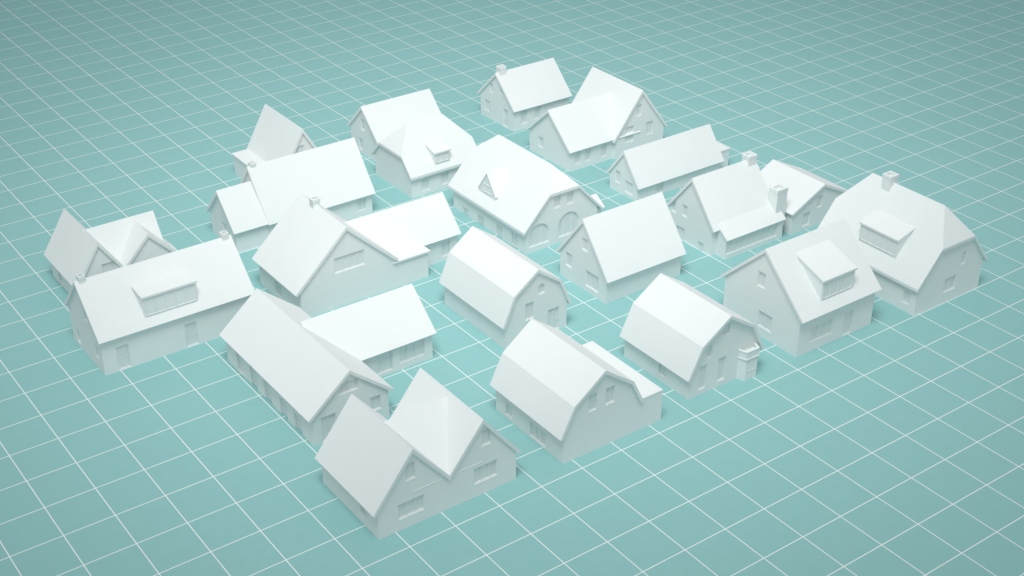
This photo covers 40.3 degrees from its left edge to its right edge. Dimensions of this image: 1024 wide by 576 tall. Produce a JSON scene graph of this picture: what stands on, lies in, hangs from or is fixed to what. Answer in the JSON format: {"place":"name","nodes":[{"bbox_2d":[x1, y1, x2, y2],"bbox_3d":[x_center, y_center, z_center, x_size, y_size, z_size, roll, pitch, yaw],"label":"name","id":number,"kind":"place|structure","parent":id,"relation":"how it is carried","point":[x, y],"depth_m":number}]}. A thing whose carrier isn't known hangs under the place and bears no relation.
{"place":"outdoors","nodes":[
{"label":"outdoors","id":0,"kind":"place"},
{"bbox_2d":[44,209,177,292],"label":"cross gabled house","id":1,"kind":"structure","parent":0,"point":[74,247],"depth_m":121.83},
{"bbox_2d":[101,261,114,272],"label":"window","id":2,"kind":"structure","parent":1,"relation":"in","point":[109,266],"depth_m":120.60},
{"bbox_2d":[64,230,254,375],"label":"long gabled house","id":3,"kind":"structure","parent":0,"point":[131,315],"depth_m":113.34},
{"bbox_2d":[115,344,131,369],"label":"door","id":4,"kind":"structure","parent":3,"relation":"in","point":[122,352],"depth_m":112.30},
{"bbox_2d":[184,321,198,346],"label":"door","id":5,"kind":"structure","parent":3,"relation":"in","point":[191,333],"depth_m":115.33},
{"bbox_2d":[231,104,316,178],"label":"gabled house","id":6,"kind":"structure","parent":0,"point":[275,134],"depth_m":141.88},
{"bbox_2d":[295,145,303,152],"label":"window","id":7,"kind":"structure","parent":6,"relation":"in","point":[300,148],"depth_m":139.40},
{"bbox_2d":[206,137,374,252],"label":"stepped ridge house","id":8,"kind":"structure","parent":0,"point":[250,210],"depth_m":131.89},
{"bbox_2d":[357,198,366,212],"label":"window","id":9,"kind":"structure","parent":8,"relation":"in","point":[361,203],"depth_m":135.95},
{"bbox_2d":[252,192,460,316],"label":"wide gable house","id":10,"kind":"structure","parent":0,"point":[312,257],"depth_m":121.92},
{"bbox_2d":[275,281,281,298],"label":"window","id":11,"kind":"structure","parent":10,"relation":"in","point":[278,287],"depth_m":122.05},
{"bbox_2d":[334,249,364,274],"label":"window","id":12,"kind":"structure","parent":10,"relation":"in","point":[355,259],"depth_m":119.98},
{"bbox_2d":[441,240,449,257],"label":"window","id":13,"kind":"structure","parent":10,"relation":"in","point":[445,246],"depth_m":128.19},
{"bbox_2d":[347,88,440,160],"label":"gabled house","id":14,"kind":"structure","parent":0,"point":[372,125],"depth_m":147.56},
{"bbox_2d":[359,138,362,149],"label":"window","id":15,"kind":"structure","parent":14,"relation":"in","point":[360,140],"depth_m":148.99},
{"bbox_2d":[361,119,364,130],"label":"window","id":16,"kind":"structure","parent":14,"relation":"in","point":[362,121],"depth_m":147.40},
{"bbox_2d":[315,367,521,539],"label":"twin gable house","id":17,"kind":"structure","parent":0,"point":[431,446],"depth_m":96.38},
{"bbox_2d":[360,505,366,517],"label":"window","id":18,"kind":"structure","parent":17,"relation":"in","point":[363,509],"depth_m":95.47},
{"bbox_2d":[405,461,414,481],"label":"window","id":19,"kind":"structure","parent":17,"relation":"in","point":[410,467],"depth_m":93.74},
{"bbox_2d":[398,495,424,520],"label":"window","id":20,"kind":"structure","parent":17,"relation":"in","point":[407,508],"depth_m":95.21},
{"bbox_2d":[474,459,496,484],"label":"window","id":21,"kind":"structure","parent":17,"relation":"in","point":[488,470],"depth_m":98.26},
{"bbox_2d":[482,428,490,446],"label":"window","id":22,"kind":"structure","parent":17,"relation":"in","point":[486,433],"depth_m":96.83},
{"bbox_2d":[371,114,475,197],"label":"clipped gable house","id":23,"kind":"structure","parent":0,"point":[420,157],"depth_m":140.43},
{"bbox_2d":[421,178,429,191],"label":"window","id":24,"kind":"structure","parent":23,"relation":"in","point":[425,185],"depth_m":140.20},
{"bbox_2d":[441,172,448,185],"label":"window","id":25,"kind":"structure","parent":23,"relation":"in","point":[444,176],"depth_m":141.37},
{"bbox_2d":[439,226,571,348],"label":"gambrel barn","id":26,"kind":"structure","parent":0,"point":[500,292],"depth_m":116.22},
{"bbox_2d":[525,301,533,321],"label":"window","id":27,"kind":"structure","parent":26,"relation":"in","point":[529,308],"depth_m":115.30},
{"bbox_2d":[538,283,544,294],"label":"window","id":28,"kind":"structure","parent":26,"relation":"in","point":[541,289],"depth_m":115.04},
{"bbox_2d":[548,306,558,328],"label":"door","id":29,"kind":"structure","parent":26,"relation":"in","point":[553,314],"depth_m":117.34},
{"bbox_2d":[0,0,1023,575],"bbox_3d":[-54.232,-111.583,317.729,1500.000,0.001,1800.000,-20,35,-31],"label":"ground","id":30,"kind":"structure","parent":0,"point":[888,440],"depth_m":117.36},
{"bbox_2d":[219,284,435,445],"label":"long wing house","id":31,"kind":"structure","parent":30,"relation":"on","point":[305,373],"depth_m":109.20},
{"bbox_2d":[236,352,244,376],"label":"window","id":32,"kind":"structure","parent":31,"relation":"in","point":[240,360],"depth_m":112.02},
{"bbox_2d":[250,366,257,387],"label":"window","id":33,"kind":"structure","parent":31,"relation":"in","point":[253,372],"depth_m":110.37},
{"bbox_2d":[264,381,271,400],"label":"window","id":34,"kind":"structure","parent":31,"relation":"in","point":[267,387],"depth_m":108.68},
{"bbox_2d":[280,398,287,416],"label":"window","id":35,"kind":"structure","parent":31,"relation":"in","point":[283,405],"depth_m":106.89},
{"bbox_2d":[294,413,301,430],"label":"window","id":36,"kind":"structure","parent":31,"relation":"in","point":[298,423],"depth_m":105.31},
{"bbox_2d":[320,413,335,441],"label":"door","id":37,"kind":"structure","parent":31,"relation":"in","point":[327,422],"depth_m":103.81},
{"bbox_2d":[339,378,358,395],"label":"window","id":38,"kind":"structure","parent":31,"relation":"in","point":[350,385],"depth_m":103.45},
{"bbox_2d":[370,395,381,410],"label":"window","id":39,"kind":"structure","parent":31,"relation":"in","point":[375,401],"depth_m":105.78},
{"bbox_2d":[376,351,393,374],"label":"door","id":40,"kind":"structure","parent":31,"relation":"in","point":[384,361],"depth_m":111.51},
{"bbox_2d":[399,339,423,363],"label":"window","id":41,"kind":"structure","parent":31,"relation":"in","point":[415,349],"depth_m":112.74},
{"bbox_2d":[448,135,604,253],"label":"half hipped house","id":42,"kind":"structure","parent":30,"relation":"on","point":[523,200],"depth_m":131.25},
{"bbox_2d":[478,215,483,224],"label":"window","id":43,"kind":"structure","parent":42,"relation":"in","point":[480,219],"depth_m":134.73},
{"bbox_2d":[497,224,501,236],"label":"window","id":44,"kind":"structure","parent":42,"relation":"in","point":[499,229],"depth_m":132.51},
{"bbox_2d":[512,232,517,247],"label":"window","id":45,"kind":"structure","parent":42,"relation":"in","point":[514,237],"depth_m":130.71},
{"bbox_2d":[529,223,548,247],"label":"window","id":46,"kind":"structure","parent":42,"relation":"in","point":[539,234],"depth_m":129.70},
{"bbox_2d":[554,194,560,208],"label":"window","id":47,"kind":"structure","parent":42,"relation":"in","point":[557,199],"depth_m":129.35},
{"bbox_2d":[558,211,578,237],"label":"window","id":48,"kind":"structure","parent":42,"relation":"in","point":[570,220],"depth_m":131.35},
{"bbox_2d":[567,190,573,204],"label":"window","id":49,"kind":"structure","parent":42,"relation":"in","point":[569,194],"depth_m":130.08},
{"bbox_2d":[667,151,788,259],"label":"sunroom house","id":50,"kind":"structure","parent":30,"relation":"on","point":[730,211],"depth_m":129.78},
{"bbox_2d":[671,201,675,213],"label":"window","id":51,"kind":"structure","parent":50,"relation":"in","point":[673,208],"depth_m":131.80},
{"bbox_2d":[676,225,684,239],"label":"window","id":52,"kind":"structure","parent":50,"relation":"in","point":[681,231],"depth_m":132.06},
{"bbox_2d":[682,205,687,218],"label":"window","id":53,"kind":"structure","parent":50,"relation":"in","point":[685,208],"depth_m":130.59},
{"bbox_2d":[697,241,702,249],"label":"window","id":54,"kind":"structure","parent":50,"relation":"in","point":[700,245],"depth_m":130.27},
{"bbox_2d":[724,223,777,255],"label":"window","id":55,"kind":"structure","parent":50,"relation":"in","point":[739,243],"depth_m":129.95},
{"bbox_2d":[477,58,571,131],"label":"gabled house","id":56,"kind":"structure","parent":0,"point":[519,98],"depth_m":154.85},
{"bbox_2d":[485,99,489,112],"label":"window","id":57,"kind":"structure","parent":56,"relation":"in","point":[487,103],"depth_m":157.09},
{"bbox_2d":[503,108,507,127],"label":"door","id":58,"kind":"structure","parent":56,"relation":"in","point":[505,113],"depth_m":154.81},
{"bbox_2d":[521,110,526,124],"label":"window","id":59,"kind":"structure","parent":56,"relation":"in","point":[523,113],"depth_m":154.26},
{"bbox_2d":[534,106,540,119],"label":"window","id":60,"kind":"structure","parent":56,"relation":"in","point":[537,110],"depth_m":155.11},
{"bbox_2d":[490,319,662,463],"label":"gambrel house","id":61,"kind":"structure","parent":0,"point":[562,397],"depth_m":103.08},
{"bbox_2d":[505,402,511,419],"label":"window","id":62,"kind":"structure","parent":61,"relation":"in","point":[508,407],"depth_m":106.37},
{"bbox_2d":[529,422,545,448],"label":"window","id":63,"kind":"structure","parent":61,"relation":"in","point":[536,433],"depth_m":103.83},
{"bbox_2d":[588,392,596,412],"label":"window","id":64,"kind":"structure","parent":61,"relation":"in","point":[592,398],"depth_m":101.14},
{"bbox_2d":[605,385,614,405],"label":"window","id":65,"kind":"structure","parent":61,"relation":"in","point":[610,392],"depth_m":102.00},
{"bbox_2d":[525,67,667,171],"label":"cross gabled house","id":66,"kind":"structure","parent":0,"point":[602,116],"depth_m":146.89},
{"bbox_2d":[538,136,542,147],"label":"window","id":67,"kind":"structure","parent":66,"relation":"in","point":[540,139],"depth_m":148.05},
{"bbox_2d":[574,151,580,165],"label":"window","id":68,"kind":"structure","parent":66,"relation":"in","point":[577,155],"depth_m":145.11},
{"bbox_2d":[585,148,590,161],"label":"window","id":69,"kind":"structure","parent":66,"relation":"in","point":[587,151],"depth_m":145.82},
{"bbox_2d":[601,143,606,157],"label":"window","id":70,"kind":"structure","parent":66,"relation":"in","point":[603,146],"depth_m":146.96},
{"bbox_2d":[625,125,633,143],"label":"window","id":71,"kind":"structure","parent":66,"relation":"in","point":[628,139],"depth_m":147.81},
{"bbox_2d":[636,104,641,116],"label":"window","id":72,"kind":"structure","parent":66,"relation":"in","point":[639,107],"depth_m":147.22},
{"bbox_2d":[646,121,652,135],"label":"window","id":73,"kind":"structure","parent":66,"relation":"in","point":[649,125],"depth_m":149.21},
{"bbox_2d":[556,192,685,303],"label":"gabled house","id":74,"kind":"structure","parent":0,"point":[613,254],"depth_m":122.65},
{"bbox_2d":[566,252,571,268],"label":"window","id":75,"kind":"structure","parent":74,"relation":"in","point":[568,256],"depth_m":124.62},
{"bbox_2d":[582,238,587,252],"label":"window","id":76,"kind":"structure","parent":74,"relation":"in","point":[584,242],"depth_m":121.84},
{"bbox_2d":[585,270,598,293],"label":"window","id":77,"kind":"structure","parent":74,"relation":"in","point":[592,281],"depth_m":122.61},
{"bbox_2d":[606,124,729,200],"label":"gabled house","id":78,"kind":"structure","parent":0,"point":[671,163],"depth_m":140.54},
{"bbox_2d":[615,170,619,183],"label":"window","id":79,"kind":"structure","parent":78,"relation":"in","point":[617,176],"depth_m":140.51},
{"bbox_2d":[625,181,632,194],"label":"window","id":80,"kind":"structure","parent":78,"relation":"in","point":[628,186],"depth_m":139.52},
{"bbox_2d":[656,182,663,193],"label":"window","id":81,"kind":"structure","parent":78,"relation":"in","point":[659,187],"depth_m":140.23},
{"bbox_2d":[620,273,764,399],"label":"gambrel house","id":82,"kind":"structure","parent":0,"point":[685,340],"depth_m":109.95},
{"bbox_2d":[659,363,665,378],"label":"window","id":83,"kind":"structure","parent":82,"relation":"in","point":[662,369],"depth_m":110.77},
{"bbox_2d":[697,364,706,391],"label":"window","id":84,"kind":"structure","parent":82,"relation":"in","point":[702,370],"depth_m":109.06},
{"bbox_2d":[706,345,711,359],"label":"window","id":85,"kind":"structure","parent":82,"relation":"in","point":[709,349],"depth_m":108.26},
{"bbox_2d":[717,356,725,381],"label":"window","id":86,"kind":"structure","parent":82,"relation":"in","point":[721,365],"depth_m":110.07},
{"bbox_2d":[723,323,730,335],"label":"window","id":87,"kind":"structure","parent":82,"relation":"in","point":[726,330],"depth_m":108.39},
{"bbox_2d":[720,218,881,356],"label":"gabled house","id":88,"kind":"structure","parent":0,"point":[800,295],"depth_m":114.86},
{"bbox_2d":[757,271,765,289],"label":"window","id":89,"kind":"structure","parent":88,"relation":"in","point":[761,276],"depth_m":115.07},
{"bbox_2d":[757,310,771,333],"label":"window","id":90,"kind":"structure","parent":88,"relation":"in","point":[764,321],"depth_m":116.29},
{"bbox_2d":[809,318,832,343],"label":"window","id":91,"kind":"structure","parent":88,"relation":"in","point":[818,331],"depth_m":115.03},
{"bbox_2d":[842,310,852,335],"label":"door","id":92,"kind":"structure","parent":88,"relation":"in","point":[848,315],"depth_m":116.88},
{"bbox_2d":[761,159,846,234],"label":"gabled house","id":93,"kind":"structure","parent":0,"point":[811,197],"depth_m":133.72},
{"bbox_2d":[802,212,809,226],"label":"window","id":94,"kind":"structure","parent":93,"relation":"in","point":[806,216],"depth_m":133.55},
{"bbox_2d":[817,195,822,207],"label":"window","id":95,"kind":"structure","parent":93,"relation":"in","point":[819,203],"depth_m":133.67},
{"bbox_2d":[817,171,987,315],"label":"half hipped house","id":96,"kind":"structure","parent":0,"point":[921,253],"depth_m":120.92},
{"bbox_2d":[902,290,910,305],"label":"window","id":97,"kind":"structure","parent":96,"relation":"in","point":[906,296],"depth_m":120.18},
{"bbox_2d":[943,275,955,293],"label":"window","id":98,"kind":"structure","parent":96,"relation":"in","point":[949,283],"depth_m":121.51},
{"bbox_2d":[960,250,966,265],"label":"window","id":99,"kind":"structure","parent":96,"relation":"in","point":[964,253],"depth_m":121.16}
]}

